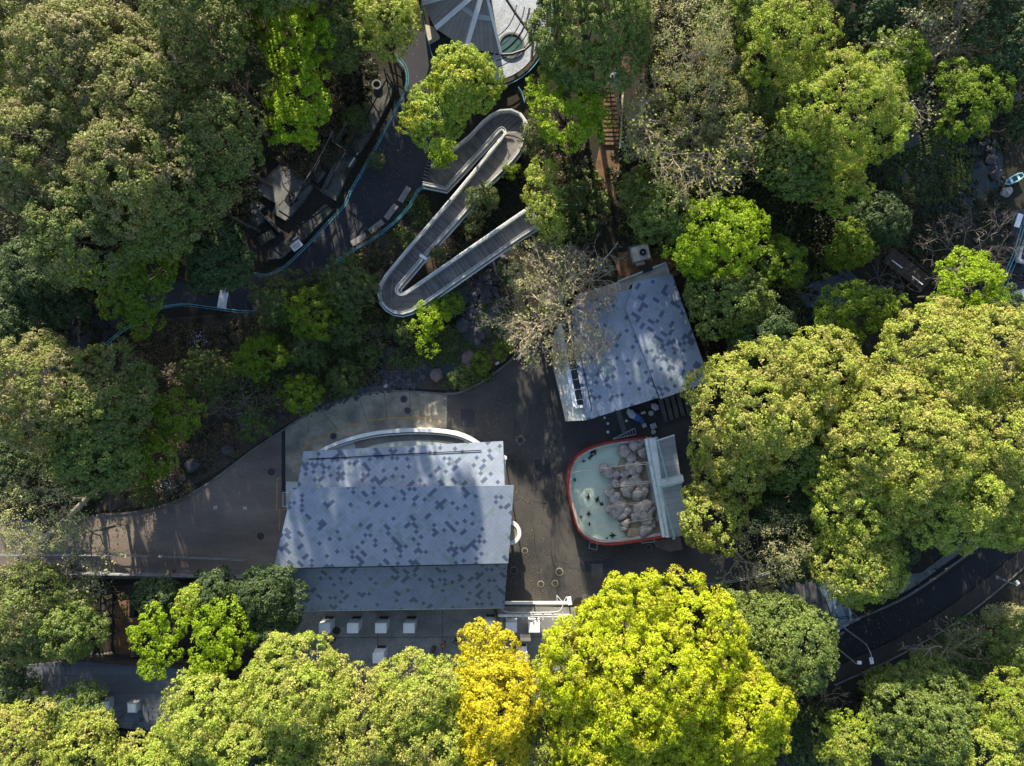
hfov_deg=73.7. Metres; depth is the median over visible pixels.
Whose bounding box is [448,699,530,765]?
camphor tree
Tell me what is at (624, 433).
ladder
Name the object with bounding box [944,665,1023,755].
feathery tree
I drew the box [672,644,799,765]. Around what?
camphor tree
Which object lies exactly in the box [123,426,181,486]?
maple tree
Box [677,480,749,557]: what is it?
evergreen tree
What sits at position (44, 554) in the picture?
railing
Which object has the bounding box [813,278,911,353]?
maple tree
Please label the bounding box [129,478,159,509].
shrub
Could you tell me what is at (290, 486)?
pale slab
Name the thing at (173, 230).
evergreen tree
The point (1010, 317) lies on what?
evergreen tree
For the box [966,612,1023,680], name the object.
evergreen tree
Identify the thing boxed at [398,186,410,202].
bench
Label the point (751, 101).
bare tree
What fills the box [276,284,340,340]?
garden tree
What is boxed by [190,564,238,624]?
evergreen tree
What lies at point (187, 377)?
shrub
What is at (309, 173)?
cage frame
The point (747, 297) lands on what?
evergreen tree
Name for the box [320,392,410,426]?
apron joints
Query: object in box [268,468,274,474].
manhole
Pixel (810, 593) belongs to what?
pavement
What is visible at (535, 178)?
evergreen tree
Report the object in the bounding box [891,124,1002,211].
green pond
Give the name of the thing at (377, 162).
shrub
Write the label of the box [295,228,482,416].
edge stones
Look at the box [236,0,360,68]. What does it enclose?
evergreen tree
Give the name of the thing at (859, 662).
street lamp
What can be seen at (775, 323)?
evergreen tree
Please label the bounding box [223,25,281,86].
evergreen tree
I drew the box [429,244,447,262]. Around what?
shrub
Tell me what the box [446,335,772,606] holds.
asphalt yard
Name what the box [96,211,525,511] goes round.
garden soil
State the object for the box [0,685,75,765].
evergreen tree
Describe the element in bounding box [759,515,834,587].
evergreen tree
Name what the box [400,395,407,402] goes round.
manhole
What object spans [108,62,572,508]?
tangled undergrowth
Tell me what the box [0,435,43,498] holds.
evergreen tree
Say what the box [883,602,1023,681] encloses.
bank grass
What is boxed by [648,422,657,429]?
crate
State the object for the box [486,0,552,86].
round enclosure
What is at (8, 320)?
evergreen tree
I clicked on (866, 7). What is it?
evergreen tree
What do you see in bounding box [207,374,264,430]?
bare shrub
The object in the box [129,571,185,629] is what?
evergreen tree
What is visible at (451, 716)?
evergreen tree
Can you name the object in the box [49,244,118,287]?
maple tree
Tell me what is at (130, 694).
flat roof building
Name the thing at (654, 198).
evergreen tree
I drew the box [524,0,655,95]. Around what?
evergreen tree
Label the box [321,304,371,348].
shrub
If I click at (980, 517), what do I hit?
evergreen tree
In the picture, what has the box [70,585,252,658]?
enclosure floor
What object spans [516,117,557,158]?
shrub
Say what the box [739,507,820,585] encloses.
half leafed tree
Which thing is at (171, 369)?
bare shrub
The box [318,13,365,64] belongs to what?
evergreen tree
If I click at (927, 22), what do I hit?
bare tree
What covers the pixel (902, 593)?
railing
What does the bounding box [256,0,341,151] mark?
maple tree
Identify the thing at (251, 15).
maple tree
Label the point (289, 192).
climbing tree
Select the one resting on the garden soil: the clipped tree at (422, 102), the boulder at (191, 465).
the boulder at (191, 465)
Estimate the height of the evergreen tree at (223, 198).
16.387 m
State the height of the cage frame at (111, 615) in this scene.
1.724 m
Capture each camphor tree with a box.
[448,650,547,761]
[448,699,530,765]
[452,609,531,694]
[531,617,602,700]
[536,564,752,765]
[543,670,676,765]
[585,570,681,676]
[627,692,730,765]
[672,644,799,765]
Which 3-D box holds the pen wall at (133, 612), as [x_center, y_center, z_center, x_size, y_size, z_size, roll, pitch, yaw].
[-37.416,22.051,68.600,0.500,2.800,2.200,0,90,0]
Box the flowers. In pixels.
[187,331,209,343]
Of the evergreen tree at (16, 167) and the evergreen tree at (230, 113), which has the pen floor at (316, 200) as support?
the evergreen tree at (230, 113)
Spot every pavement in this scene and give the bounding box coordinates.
[776,576,830,632]
[796,548,1023,698]
[897,541,970,596]
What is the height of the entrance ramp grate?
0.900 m
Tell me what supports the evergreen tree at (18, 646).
on the enclosure floor at (186, 642)
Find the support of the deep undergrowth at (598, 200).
on the ground at (606, 240)
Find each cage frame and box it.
[98,589,189,653]
[246,141,358,255]
[282,131,332,210]
[326,69,396,189]
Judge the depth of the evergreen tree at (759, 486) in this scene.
60.47 m
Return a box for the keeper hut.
[551,262,707,420]
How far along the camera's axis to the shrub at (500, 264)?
67.14 m
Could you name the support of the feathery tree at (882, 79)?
on the ground at (606, 240)
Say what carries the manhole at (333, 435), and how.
on the concrete apron
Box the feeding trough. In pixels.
[372,79,381,89]
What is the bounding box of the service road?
[750,536,1023,697]
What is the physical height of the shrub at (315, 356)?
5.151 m
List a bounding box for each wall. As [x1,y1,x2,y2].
[0,570,253,578]
[76,648,187,658]
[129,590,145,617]
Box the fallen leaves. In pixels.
[22,91,935,642]
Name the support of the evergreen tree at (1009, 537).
on the ground at (606, 240)
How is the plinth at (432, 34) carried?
on the path at (326, 244)
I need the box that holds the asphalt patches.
[461,409,615,572]
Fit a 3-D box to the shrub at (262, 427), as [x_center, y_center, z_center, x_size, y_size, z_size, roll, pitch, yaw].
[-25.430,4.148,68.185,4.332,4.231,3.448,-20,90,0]
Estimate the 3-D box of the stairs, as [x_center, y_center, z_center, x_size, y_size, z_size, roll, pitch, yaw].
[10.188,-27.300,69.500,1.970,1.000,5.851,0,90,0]
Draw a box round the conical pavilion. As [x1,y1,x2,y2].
[422,0,501,54]
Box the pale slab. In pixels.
[286,482,297,508]
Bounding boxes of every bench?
[350,233,367,245]
[368,219,384,233]
[384,204,397,219]
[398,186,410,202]
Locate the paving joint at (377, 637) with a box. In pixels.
[314,611,442,653]
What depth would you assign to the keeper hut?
65.45 m
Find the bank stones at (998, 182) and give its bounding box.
[69,126,1005,324]
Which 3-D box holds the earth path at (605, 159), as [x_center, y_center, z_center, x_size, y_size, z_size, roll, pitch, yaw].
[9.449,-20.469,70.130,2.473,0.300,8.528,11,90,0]
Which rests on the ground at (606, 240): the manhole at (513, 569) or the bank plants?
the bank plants
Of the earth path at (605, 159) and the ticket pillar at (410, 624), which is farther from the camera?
the earth path at (605, 159)
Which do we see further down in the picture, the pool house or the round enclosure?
the pool house
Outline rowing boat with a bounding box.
[1005,172,1023,184]
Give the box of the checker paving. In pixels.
[817,580,859,629]
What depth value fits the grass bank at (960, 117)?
69.98 m
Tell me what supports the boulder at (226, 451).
on the garden soil
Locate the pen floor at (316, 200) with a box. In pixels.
[243,70,397,262]
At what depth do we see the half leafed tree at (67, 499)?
60.12 m
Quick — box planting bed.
[653,536,682,551]
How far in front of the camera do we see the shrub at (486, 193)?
66.06 m
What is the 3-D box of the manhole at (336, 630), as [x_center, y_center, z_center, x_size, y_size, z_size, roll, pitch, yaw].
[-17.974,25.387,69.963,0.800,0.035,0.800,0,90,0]
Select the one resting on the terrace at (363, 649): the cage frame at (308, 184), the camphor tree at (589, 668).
the camphor tree at (589, 668)
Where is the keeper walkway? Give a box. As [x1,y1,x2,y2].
[644,436,683,538]
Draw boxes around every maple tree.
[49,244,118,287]
[94,208,201,340]
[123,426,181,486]
[125,601,192,682]
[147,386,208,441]
[176,594,258,688]
[212,0,280,49]
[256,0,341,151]
[407,299,451,358]
[428,138,457,169]
[523,53,614,153]
[660,231,717,280]
[676,192,771,279]
[752,233,807,289]
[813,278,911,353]
[824,216,879,271]
[839,19,932,100]
[893,724,948,755]
[913,245,1010,321]
[919,56,1016,143]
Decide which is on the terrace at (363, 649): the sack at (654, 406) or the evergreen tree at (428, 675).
the evergreen tree at (428, 675)
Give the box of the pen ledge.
[268,79,394,259]
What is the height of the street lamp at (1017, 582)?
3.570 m
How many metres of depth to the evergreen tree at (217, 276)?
62.25 m
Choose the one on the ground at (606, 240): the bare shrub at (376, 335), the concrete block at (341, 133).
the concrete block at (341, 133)
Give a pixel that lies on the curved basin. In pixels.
(396, 437)
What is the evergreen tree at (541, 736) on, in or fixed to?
on the ground at (606, 240)
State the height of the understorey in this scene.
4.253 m
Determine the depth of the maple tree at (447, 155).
67.31 m
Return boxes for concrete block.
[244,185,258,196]
[248,211,265,227]
[256,230,275,245]
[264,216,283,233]
[290,180,308,200]
[312,168,325,183]
[334,118,351,145]
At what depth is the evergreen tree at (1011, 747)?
59.72 m
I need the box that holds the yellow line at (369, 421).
[301,417,445,450]
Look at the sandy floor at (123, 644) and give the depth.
69.83 m
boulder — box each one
[184,458,201,472]
[221,444,235,455]
[419,374,425,380]
[430,368,443,382]
[456,318,470,333]
[461,349,475,367]
[474,338,479,345]
[477,331,485,339]
[478,272,486,280]
[900,130,918,148]
[985,155,996,164]
[990,170,999,180]
[1000,186,1012,197]
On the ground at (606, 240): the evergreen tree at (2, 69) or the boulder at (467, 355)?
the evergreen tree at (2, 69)
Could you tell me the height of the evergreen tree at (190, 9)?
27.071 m
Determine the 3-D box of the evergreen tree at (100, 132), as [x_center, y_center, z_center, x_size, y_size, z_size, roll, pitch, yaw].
[-29.750,-17.285,60.084,10.891,20.433,12.049,0,90,0]
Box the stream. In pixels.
[361,314,480,393]
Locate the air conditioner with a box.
[630,244,650,266]
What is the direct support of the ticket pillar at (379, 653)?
on the terrace at (363, 649)
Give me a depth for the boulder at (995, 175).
69.52 m
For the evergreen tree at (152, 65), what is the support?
on the ground at (606, 240)
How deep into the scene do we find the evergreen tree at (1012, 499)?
63.84 m
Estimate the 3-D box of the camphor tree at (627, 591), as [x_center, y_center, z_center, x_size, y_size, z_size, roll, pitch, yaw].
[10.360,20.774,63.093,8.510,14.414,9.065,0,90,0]
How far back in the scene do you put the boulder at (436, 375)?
69.39 m
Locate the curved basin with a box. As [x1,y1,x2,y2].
[318,428,479,450]
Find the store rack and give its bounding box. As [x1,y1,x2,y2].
[657,391,692,421]
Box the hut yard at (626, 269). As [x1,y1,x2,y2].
[618,247,677,279]
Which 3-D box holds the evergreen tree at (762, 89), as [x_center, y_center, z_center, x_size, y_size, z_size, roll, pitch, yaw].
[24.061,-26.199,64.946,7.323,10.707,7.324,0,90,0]
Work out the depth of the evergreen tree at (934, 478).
54.62 m
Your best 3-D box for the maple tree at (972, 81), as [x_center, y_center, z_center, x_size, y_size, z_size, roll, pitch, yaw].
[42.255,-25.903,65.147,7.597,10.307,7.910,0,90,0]
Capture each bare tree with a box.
[12,527,110,607]
[19,475,132,597]
[488,239,618,372]
[498,300,586,376]
[501,234,581,317]
[562,233,629,317]
[610,23,773,213]
[710,527,792,605]
[804,687,851,725]
[839,0,974,135]
[860,236,919,300]
[898,614,1001,697]
[913,200,1023,295]
[925,0,1000,68]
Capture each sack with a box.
[626,408,635,418]
[651,403,658,410]
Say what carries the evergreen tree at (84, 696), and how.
on the ground at (606, 240)
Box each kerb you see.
[96,323,541,515]
[831,536,991,629]
[834,567,1023,685]
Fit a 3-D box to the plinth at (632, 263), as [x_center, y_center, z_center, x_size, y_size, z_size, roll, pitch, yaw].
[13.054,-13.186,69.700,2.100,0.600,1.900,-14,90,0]
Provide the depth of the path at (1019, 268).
69.98 m
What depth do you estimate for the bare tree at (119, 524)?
63.06 m
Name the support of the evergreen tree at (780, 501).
on the ground at (606, 240)
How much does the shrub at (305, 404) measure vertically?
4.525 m
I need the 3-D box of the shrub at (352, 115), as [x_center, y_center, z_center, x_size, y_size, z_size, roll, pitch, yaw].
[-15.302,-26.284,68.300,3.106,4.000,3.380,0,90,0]
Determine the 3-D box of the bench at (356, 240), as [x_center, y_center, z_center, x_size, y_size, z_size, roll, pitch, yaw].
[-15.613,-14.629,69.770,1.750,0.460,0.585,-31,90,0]
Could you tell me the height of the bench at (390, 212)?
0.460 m
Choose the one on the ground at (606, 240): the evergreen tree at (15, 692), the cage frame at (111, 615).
the evergreen tree at (15, 692)
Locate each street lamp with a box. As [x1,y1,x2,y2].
[834,645,861,663]
[835,620,873,663]
[995,576,1019,585]
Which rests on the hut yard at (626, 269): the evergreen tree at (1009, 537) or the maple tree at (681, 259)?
the maple tree at (681, 259)
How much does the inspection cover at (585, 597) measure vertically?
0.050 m
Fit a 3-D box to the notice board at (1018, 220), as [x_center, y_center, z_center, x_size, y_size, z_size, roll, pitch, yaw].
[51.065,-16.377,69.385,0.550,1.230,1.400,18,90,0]
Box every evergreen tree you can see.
[0,0,95,66]
[0,0,160,139]
[0,10,77,121]
[0,84,114,214]
[0,227,81,315]
[0,280,58,358]
[0,327,109,459]
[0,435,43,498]
[0,558,91,667]
[0,664,43,736]
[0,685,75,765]
[17,164,156,294]
[29,589,118,663]
[36,336,162,458]
[37,281,95,329]
[38,398,148,499]
[38,705,137,765]
[43,677,114,747]
[62,91,222,242]
[70,29,220,165]
[106,713,205,765]
[115,176,220,262]
[128,0,260,109]
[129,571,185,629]
[135,0,294,64]
[154,669,257,765]
[158,158,261,232]
[164,85,272,188]
[181,219,256,295]
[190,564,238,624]
[191,673,317,765]
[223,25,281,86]
[230,563,309,631]
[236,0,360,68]
[237,629,361,753]
[241,595,302,659]
[289,0,380,75]
[294,660,419,765]
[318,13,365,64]
[339,0,422,72]
[360,4,410,56]
[362,645,468,745]
[371,686,470,765]
[415,663,484,742]
[519,709,574,765]
[520,154,567,245]
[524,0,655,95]
[528,692,567,738]
[554,0,597,46]
[612,164,668,217]
[628,177,701,245]
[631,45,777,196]
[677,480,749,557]
[679,334,833,477]
[682,254,779,343]
[686,408,780,510]
[693,0,784,51]
[715,583,777,649]
[723,299,803,385]
[729,590,839,703]
[736,56,812,134]
[748,108,836,203]
[751,401,840,494]
[751,472,829,539]
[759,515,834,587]
[763,324,873,432]
[781,703,853,765]
[802,450,908,558]
[805,515,910,611]
[817,360,995,525]
[830,0,918,53]
[831,496,920,584]
[847,187,912,247]
[857,662,913,724]
[860,653,983,765]
[868,295,1003,440]
[880,430,1017,556]
[885,465,971,545]
[913,300,1023,411]
[916,384,1023,500]
[925,702,1023,765]
[928,657,1000,704]
[955,0,1023,80]
[956,454,1023,552]
[965,452,1023,526]
[966,282,1023,340]
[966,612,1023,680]
[992,97,1023,145]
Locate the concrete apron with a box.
[285,392,446,498]
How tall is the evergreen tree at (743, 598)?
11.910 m
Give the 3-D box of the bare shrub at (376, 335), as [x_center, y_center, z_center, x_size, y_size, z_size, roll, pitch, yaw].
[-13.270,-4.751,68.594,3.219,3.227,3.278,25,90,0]
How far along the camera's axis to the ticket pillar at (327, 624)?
68.16 m
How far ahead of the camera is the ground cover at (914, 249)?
69.84 m
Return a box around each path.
[0,432,288,578]
[26,28,476,381]
[593,144,618,224]
[1002,209,1023,311]
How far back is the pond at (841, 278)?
69.97 m
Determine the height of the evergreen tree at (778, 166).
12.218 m
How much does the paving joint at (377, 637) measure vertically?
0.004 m
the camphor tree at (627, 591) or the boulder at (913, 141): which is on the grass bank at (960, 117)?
the boulder at (913, 141)
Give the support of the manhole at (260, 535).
on the brown path at (176, 531)
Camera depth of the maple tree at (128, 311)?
60.93 m
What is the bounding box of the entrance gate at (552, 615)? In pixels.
[498,595,571,619]
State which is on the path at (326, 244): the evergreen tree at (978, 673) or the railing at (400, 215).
the railing at (400, 215)
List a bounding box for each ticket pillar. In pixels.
[319,616,334,632]
[347,616,361,632]
[372,645,386,662]
[375,616,389,632]
[403,616,416,632]
[484,614,495,630]
[506,617,516,632]
[516,644,526,660]
[528,617,539,632]
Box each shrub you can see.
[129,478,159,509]
[160,362,199,401]
[176,345,243,412]
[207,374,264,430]
[229,330,290,382]
[233,406,275,442]
[247,268,306,328]
[255,378,293,412]
[275,372,324,416]
[286,328,332,372]
[288,352,321,382]
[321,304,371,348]
[325,357,365,395]
[343,101,373,134]
[354,340,383,369]
[363,317,391,351]
[364,276,381,303]
[365,150,384,169]
[385,312,418,348]
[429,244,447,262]
[434,290,465,321]
[447,362,480,390]
[463,213,485,240]
[464,180,498,216]
[471,350,492,375]
[490,337,512,362]
[495,258,520,287]
[500,160,522,180]
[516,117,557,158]
[550,180,592,214]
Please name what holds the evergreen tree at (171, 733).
on the ground at (606, 240)
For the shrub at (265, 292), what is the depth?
65.75 m
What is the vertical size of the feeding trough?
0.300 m
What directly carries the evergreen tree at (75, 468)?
on the garden soil
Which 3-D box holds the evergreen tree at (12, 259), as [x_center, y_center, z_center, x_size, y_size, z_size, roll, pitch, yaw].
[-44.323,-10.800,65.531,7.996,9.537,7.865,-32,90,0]
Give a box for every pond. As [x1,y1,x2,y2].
[774,265,860,348]
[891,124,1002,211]
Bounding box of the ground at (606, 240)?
[0,0,1023,765]
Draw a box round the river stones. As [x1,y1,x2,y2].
[439,252,517,348]
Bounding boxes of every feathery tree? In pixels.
[722,0,844,95]
[775,42,917,179]
[794,144,876,219]
[804,696,883,765]
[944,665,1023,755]
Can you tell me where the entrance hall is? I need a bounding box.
[275,441,513,611]
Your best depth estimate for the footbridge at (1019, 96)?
69.50 m
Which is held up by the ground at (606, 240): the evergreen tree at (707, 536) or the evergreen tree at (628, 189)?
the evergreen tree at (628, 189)
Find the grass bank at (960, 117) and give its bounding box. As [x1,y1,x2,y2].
[877,102,997,194]
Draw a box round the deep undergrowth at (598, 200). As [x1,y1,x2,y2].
[543,0,1015,338]
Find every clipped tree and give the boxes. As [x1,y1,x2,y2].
[174,582,211,617]
[395,79,466,152]
[426,39,506,130]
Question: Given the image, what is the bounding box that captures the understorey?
[0,0,1023,765]
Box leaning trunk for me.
[35,474,118,545]
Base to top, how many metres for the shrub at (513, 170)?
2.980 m
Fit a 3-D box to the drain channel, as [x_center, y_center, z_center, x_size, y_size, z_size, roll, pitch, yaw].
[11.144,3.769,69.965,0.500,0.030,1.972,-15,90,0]
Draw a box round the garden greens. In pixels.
[209,264,463,414]
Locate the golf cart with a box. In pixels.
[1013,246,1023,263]
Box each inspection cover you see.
[582,595,588,601]
[592,564,602,578]
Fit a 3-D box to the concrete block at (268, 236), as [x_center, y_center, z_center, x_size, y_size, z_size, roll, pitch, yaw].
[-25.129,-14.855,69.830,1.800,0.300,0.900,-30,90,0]
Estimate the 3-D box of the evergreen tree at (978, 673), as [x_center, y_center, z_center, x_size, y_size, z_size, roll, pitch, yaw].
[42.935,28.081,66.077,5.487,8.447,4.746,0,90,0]
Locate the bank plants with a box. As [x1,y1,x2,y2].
[346,126,1012,688]
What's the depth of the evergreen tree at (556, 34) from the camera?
67.59 m
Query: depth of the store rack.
68.75 m
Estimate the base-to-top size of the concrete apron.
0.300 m
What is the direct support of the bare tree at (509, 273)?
on the ground at (606, 240)
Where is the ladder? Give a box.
[613,428,635,439]
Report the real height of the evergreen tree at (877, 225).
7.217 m
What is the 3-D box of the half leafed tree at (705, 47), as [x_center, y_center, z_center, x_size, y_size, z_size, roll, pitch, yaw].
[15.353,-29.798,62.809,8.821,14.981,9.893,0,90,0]
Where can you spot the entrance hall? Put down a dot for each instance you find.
(422, 527)
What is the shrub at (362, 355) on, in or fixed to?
on the garden soil
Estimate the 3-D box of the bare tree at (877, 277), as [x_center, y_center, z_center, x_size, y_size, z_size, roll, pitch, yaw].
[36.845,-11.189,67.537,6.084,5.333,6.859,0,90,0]
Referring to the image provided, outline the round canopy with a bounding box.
[510,520,520,544]
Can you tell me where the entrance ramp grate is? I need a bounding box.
[422,161,430,180]
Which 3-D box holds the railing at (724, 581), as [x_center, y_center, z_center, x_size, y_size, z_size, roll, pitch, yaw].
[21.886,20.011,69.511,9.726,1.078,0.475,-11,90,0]
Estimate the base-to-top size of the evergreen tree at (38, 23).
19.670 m
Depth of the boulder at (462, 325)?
69.39 m
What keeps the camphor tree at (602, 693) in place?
on the ground at (606, 240)
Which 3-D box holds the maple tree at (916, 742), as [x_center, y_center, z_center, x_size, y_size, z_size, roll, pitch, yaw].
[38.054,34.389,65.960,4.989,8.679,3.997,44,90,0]
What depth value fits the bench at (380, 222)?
69.54 m
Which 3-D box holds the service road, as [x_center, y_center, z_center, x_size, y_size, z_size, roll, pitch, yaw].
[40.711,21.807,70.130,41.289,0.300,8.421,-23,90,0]
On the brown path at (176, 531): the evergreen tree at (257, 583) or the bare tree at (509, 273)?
the evergreen tree at (257, 583)
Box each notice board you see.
[217,288,227,308]
[290,239,302,251]
[1010,213,1022,227]
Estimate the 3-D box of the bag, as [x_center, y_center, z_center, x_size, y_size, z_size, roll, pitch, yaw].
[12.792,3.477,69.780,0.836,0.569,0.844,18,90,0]
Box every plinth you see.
[424,24,439,43]
[627,242,652,265]
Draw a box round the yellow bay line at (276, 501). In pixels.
[275,478,286,530]
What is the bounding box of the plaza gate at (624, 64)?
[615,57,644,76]
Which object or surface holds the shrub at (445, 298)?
on the ground at (606, 240)
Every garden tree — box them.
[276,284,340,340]
[318,246,383,322]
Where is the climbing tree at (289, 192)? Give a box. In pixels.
[278,175,306,206]
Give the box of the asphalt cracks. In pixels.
[449,410,668,593]
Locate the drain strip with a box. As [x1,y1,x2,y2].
[282,430,284,493]
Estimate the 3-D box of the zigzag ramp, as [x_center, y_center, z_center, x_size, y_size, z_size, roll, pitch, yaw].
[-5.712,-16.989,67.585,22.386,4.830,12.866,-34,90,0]
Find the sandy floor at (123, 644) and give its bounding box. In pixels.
[115,600,140,657]
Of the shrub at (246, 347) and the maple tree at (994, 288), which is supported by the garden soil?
the shrub at (246, 347)
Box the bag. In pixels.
[634,412,640,421]
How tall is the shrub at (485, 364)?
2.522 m
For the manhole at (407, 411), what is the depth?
69.95 m
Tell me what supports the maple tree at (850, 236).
on the ground at (606, 240)
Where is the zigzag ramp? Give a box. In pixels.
[377,109,539,316]
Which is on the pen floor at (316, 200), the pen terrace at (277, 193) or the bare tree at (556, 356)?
the pen terrace at (277, 193)
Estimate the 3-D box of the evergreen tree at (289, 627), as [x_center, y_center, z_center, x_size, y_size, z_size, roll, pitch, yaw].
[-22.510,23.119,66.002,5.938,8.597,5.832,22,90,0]
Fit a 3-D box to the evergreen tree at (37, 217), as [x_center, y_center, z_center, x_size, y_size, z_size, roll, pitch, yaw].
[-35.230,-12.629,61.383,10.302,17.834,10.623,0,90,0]
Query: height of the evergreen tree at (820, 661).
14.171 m
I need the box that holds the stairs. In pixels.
[602,84,619,144]
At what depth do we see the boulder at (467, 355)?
69.22 m
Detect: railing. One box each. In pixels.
[0,553,150,556]
[104,185,425,344]
[158,554,245,560]
[253,55,408,276]
[421,3,433,58]
[619,92,623,148]
[679,570,771,589]
[832,543,978,618]
[1000,224,1023,296]
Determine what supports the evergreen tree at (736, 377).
on the ground at (606, 240)
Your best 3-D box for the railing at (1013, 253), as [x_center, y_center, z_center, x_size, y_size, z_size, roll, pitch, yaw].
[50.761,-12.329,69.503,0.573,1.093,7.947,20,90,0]
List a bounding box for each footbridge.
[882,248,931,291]
[1007,86,1023,100]
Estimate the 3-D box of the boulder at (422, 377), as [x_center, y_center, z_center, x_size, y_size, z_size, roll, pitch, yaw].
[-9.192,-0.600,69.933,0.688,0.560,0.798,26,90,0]
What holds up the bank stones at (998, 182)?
on the ground at (606, 240)
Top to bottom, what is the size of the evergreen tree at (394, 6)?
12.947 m
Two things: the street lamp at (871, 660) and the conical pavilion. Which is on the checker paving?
the street lamp at (871, 660)
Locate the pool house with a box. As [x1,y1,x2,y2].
[656,435,686,537]
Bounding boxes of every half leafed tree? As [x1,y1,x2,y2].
[0,462,101,563]
[640,0,735,98]
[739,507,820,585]
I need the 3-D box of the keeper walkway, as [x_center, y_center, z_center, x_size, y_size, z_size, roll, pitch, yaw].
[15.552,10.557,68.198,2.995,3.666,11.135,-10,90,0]
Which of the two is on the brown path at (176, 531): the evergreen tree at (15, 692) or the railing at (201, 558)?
the railing at (201, 558)
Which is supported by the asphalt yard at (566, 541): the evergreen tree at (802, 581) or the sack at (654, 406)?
the sack at (654, 406)
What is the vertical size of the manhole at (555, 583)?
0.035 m
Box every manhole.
[257,532,263,538]
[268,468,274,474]
[330,432,336,439]
[333,627,339,634]
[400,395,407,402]
[404,406,411,414]
[510,458,516,464]
[510,566,517,574]
[514,434,525,445]
[538,581,543,586]
[552,580,557,586]
[555,568,562,575]
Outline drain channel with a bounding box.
[616,410,624,427]
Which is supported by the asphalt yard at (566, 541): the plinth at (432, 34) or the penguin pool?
the penguin pool
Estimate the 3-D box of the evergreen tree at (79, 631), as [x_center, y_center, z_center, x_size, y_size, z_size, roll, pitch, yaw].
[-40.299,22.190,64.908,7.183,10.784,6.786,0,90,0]
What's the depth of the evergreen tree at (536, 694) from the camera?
62.35 m
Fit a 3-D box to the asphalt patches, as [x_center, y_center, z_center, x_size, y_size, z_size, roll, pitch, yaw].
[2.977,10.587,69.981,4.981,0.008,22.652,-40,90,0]
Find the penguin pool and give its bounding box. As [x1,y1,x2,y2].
[566,436,665,544]
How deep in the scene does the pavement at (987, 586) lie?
69.90 m
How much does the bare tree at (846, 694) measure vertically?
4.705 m
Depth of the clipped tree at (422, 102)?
59.59 m
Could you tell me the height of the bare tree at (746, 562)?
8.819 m
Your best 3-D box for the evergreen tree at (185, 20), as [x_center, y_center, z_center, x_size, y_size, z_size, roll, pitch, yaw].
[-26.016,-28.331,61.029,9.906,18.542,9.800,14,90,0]
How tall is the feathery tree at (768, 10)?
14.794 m
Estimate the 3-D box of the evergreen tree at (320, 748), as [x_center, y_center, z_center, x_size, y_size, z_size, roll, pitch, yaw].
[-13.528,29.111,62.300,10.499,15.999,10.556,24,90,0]
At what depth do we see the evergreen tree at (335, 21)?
59.70 m
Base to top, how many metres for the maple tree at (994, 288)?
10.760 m
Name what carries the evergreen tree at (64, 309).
on the ground at (606, 240)
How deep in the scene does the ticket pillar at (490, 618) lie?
68.82 m
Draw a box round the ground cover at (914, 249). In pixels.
[0,1,1023,765]
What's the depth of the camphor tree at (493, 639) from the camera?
59.04 m
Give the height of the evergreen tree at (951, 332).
16.482 m
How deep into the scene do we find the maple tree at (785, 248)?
62.51 m
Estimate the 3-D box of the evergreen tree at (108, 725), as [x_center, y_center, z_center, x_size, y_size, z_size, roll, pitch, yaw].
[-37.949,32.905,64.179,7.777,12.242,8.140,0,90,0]
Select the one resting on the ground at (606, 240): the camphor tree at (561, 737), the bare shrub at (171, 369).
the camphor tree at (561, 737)
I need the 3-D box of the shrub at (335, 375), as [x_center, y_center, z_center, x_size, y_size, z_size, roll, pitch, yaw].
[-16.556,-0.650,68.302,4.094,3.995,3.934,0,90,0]
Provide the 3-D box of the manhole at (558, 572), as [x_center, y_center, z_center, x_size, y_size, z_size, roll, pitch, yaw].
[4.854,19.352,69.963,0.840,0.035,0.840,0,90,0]
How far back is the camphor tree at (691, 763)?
56.05 m
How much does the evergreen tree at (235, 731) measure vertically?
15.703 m
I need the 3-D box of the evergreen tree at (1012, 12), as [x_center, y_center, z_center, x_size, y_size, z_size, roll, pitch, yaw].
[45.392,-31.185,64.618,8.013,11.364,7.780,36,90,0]
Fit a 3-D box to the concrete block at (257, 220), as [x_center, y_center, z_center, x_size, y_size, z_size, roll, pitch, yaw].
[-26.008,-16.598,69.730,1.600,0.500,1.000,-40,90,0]
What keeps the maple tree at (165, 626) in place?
on the enclosure floor at (186, 642)
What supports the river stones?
on the garden soil
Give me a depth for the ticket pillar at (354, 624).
68.03 m
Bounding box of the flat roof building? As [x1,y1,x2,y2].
[24,656,196,733]
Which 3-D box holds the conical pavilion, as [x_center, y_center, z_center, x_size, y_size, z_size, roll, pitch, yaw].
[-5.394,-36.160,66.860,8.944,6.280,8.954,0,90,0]
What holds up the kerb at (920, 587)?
on the service road
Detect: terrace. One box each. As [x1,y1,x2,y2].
[248,166,312,220]
[282,606,575,687]
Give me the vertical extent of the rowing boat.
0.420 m
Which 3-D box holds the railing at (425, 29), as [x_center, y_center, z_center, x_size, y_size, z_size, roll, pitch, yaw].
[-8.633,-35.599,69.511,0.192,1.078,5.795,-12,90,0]
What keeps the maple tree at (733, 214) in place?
on the ground at (606, 240)
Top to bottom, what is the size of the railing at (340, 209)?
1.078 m

